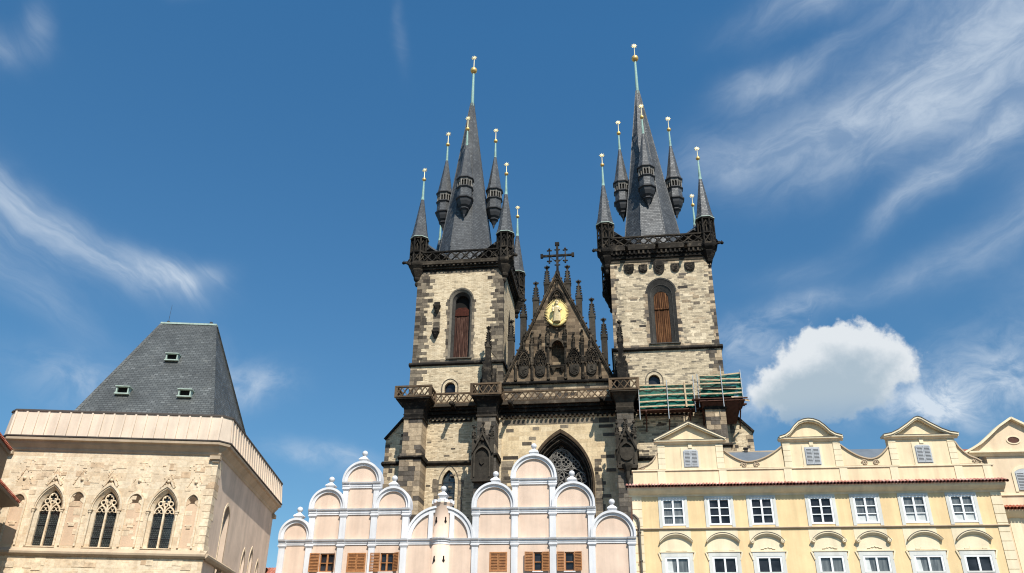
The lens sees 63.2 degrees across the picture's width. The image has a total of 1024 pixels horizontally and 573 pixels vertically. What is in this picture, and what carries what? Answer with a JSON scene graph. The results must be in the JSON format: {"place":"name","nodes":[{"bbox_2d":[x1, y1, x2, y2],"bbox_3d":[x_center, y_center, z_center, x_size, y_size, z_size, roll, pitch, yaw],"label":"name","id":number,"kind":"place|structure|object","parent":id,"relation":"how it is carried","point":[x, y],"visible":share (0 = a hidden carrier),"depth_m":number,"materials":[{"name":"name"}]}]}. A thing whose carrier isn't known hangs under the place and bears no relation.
{"place":"outdoors","nodes":[
{"label":"outdoors","id":0,"kind":"place"},
{"bbox_2d":[0,432,20,507],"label":"corner house","id":1,"kind":"structure","parent":0,"point":[8,498],"depth_m":43.08,"materials":[{"name":"stone"}]},
{"bbox_2d":[0,308,282,572],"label":"stone house","id":2,"kind":"structure","parent":0,"point":[145,456],"depth_m":46.27,"materials":[{"name":"beige stone"}]},
{"bbox_2d":[275,443,636,572],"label":"pink gabled house","id":3,"kind":"structure","parent":0,"point":[533,521],"depth_m":60.56,"materials":[{"name":"paint"}]},
{"bbox_2d":[308,552,334,572],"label":"window","id":4,"kind":"structure","parent":3,"relation":"in","point":[326,565],"depth_m":60.57,"materials":[{"name":"brown wood"}]},
{"bbox_2d":[346,553,365,571],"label":"closed window","id":5,"kind":"structure","parent":3,"relation":"in","point":[355,561],"depth_m":60.30,"materials":[{"name":"brown wood"}]},
{"bbox_2d":[369,552,398,572],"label":"window","id":6,"kind":"structure","parent":3,"relation":"in","point":[388,562],"depth_m":60.06,"materials":[{"name":"brown wood"}]},
{"bbox_2d":[489,552,506,571],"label":"closed window","id":7,"kind":"structure","parent":3,"relation":"in","point":[497,560],"depth_m":59.25,"materials":[{"name":"brown wood"}]},
{"bbox_2d":[524,551,549,571],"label":"window","id":8,"kind":"structure","parent":3,"relation":"in","point":[541,560],"depth_m":58.90,"materials":[{"name":"brown wood"}]},
{"bbox_2d":[557,551,581,571],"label":"window","id":9,"kind":"structure","parent":3,"relation":"in","point":[566,561],"depth_m":58.70,"materials":[{"name":"brown wood"}]},
{"bbox_2d":[0,0,1023,567],"label":"sky","id":10,"kind":"structure","parent":0,"point":[252,169],"materials":[{"name":"blue"}]},
{"bbox_2d":[381,44,754,523],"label":"gothic church","id":11,"kind":"structure","parent":0,"point":[480,402],"depth_m":91.05,"materials":[{"name":"beige stone"}]},
{"bbox_2d":[637,366,749,431],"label":"scaffold","id":12,"kind":"object","parent":11,"relation":"on","point":[656,397],"visible":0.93,"depth_m":83.96,"materials":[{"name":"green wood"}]},
{"bbox_2d":[626,416,1020,572],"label":"yellow house","id":13,"kind":"structure","parent":0,"point":[918,494],"depth_m":59.87,"materials":[{"name":"paint"}]},
{"bbox_2d":[658,496,688,527],"bbox_3d":[11.816,16.526,60.941,2.100,2.230,0.210,-2,-27,6],"label":"window","id":14,"kind":"structure","parent":13,"relation":"in","point":[673,511],"depth_m":60.98,"materials":[{"name":"white paint"}]},
{"bbox_2d":[658,533,695,572],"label":"window","id":15,"kind":"structure","parent":13,"relation":"in","point":[683,561],"depth_m":59.42,"materials":[{"name":"white paint"}]},
{"bbox_2d":[704,496,735,526],"bbox_3d":[15.113,16.384,60.580,2.080,2.230,0.210,-2,-27,6],"label":"window","id":16,"kind":"structure","parent":13,"relation":"in","point":[719,510],"depth_m":60.62,"materials":[{"name":"white paint"}]},
{"bbox_2d":[705,532,742,572],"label":"window","id":17,"kind":"structure","parent":13,"relation":"in","point":[718,562],"depth_m":59.05,"materials":[{"name":"white paint"}]},
{"bbox_2d":[746,495,778,526],"bbox_3d":[18.112,16.255,60.252,2.080,2.230,0.210,-2,-27,6],"label":"window","id":18,"kind":"structure","parent":13,"relation":"in","point":[761,509],"depth_m":60.30,"materials":[{"name":"white paint"}]},
{"bbox_2d":[749,532,787,572],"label":"window","id":19,"kind":"structure","parent":13,"relation":"in","point":[763,561],"depth_m":58.72,"materials":[{"name":"white paint"}]},
{"bbox_2d":[804,494,838,525],"bbox_3d":[22.244,16.076,59.801,2.100,2.230,0.210,-2,-27,6],"label":"window","id":20,"kind":"structure","parent":13,"relation":"in","point":[820,508],"depth_m":59.84,"materials":[{"name":"white paint"}]},
{"bbox_2d":[811,531,849,572],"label":"window","id":21,"kind":"structure","parent":13,"relation":"in","point":[826,561],"depth_m":58.26,"materials":[{"name":"white paint"}]},
{"bbox_2d":[849,493,883,525],"bbox_3d":[25.313,15.944,59.465,2.080,2.230,0.210,-2,-27,6],"label":"window","id":22,"kind":"structure","parent":13,"relation":"in","point":[865,508],"depth_m":59.51,"materials":[{"name":"white paint"}]},
{"bbox_2d":[855,530,896,572],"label":"window","id":23,"kind":"structure","parent":13,"relation":"in","point":[871,561],"depth_m":57.93,"materials":[{"name":"white paint"}]},
{"bbox_2d":[896,493,933,524],"bbox_3d":[28.620,15.801,59.103,2.100,2.230,0.210,-2,-27,6],"label":"window","id":24,"kind":"structure","parent":13,"relation":"in","point":[914,507],"depth_m":59.15,"materials":[{"name":"white paint"}]},
{"bbox_2d":[906,530,949,572],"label":"window","id":25,"kind":"structure","parent":13,"relation":"in","point":[931,560],"depth_m":57.54,"materials":[{"name":"white paint"}]},
{"bbox_2d":[944,492,982,524],"bbox_3d":[31.858,15.661,58.749,2.100,2.230,0.210,-2,-27,6],"label":"window","id":26,"kind":"structure","parent":13,"relation":"in","point":[962,506],"depth_m":58.80,"materials":[{"name":"white paint"}]},
{"bbox_2d":[955,529,999,572],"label":"window","id":27,"kind":"structure","parent":13,"relation":"in","point":[985,561],"depth_m":57.19,"materials":[{"name":"white paint"}]},
{"bbox_2d":[963,417,1023,572],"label":"cream house","id":28,"kind":"structure","parent":0,"point":[1000,446],"depth_m":60.52,"materials":[{"name":"beige paint"}]},
{"bbox_2d":[1011,465,1023,491],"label":"shutter window","id":29,"kind":"structure","parent":28,"relation":"in","point":[1017,473],"depth_m":59.93,"materials":[{"name":"wood"}]},
{"label":"ground","id":30,"kind":"structure","parent":0,"visible":0},
{"bbox_2d":[265,567,275,572],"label":"red roofed house","id":31,"kind":"structure","parent":30,"relation":"on","point":[270,570],"depth_m":71.30,"materials":[{"name":"beige paint"}]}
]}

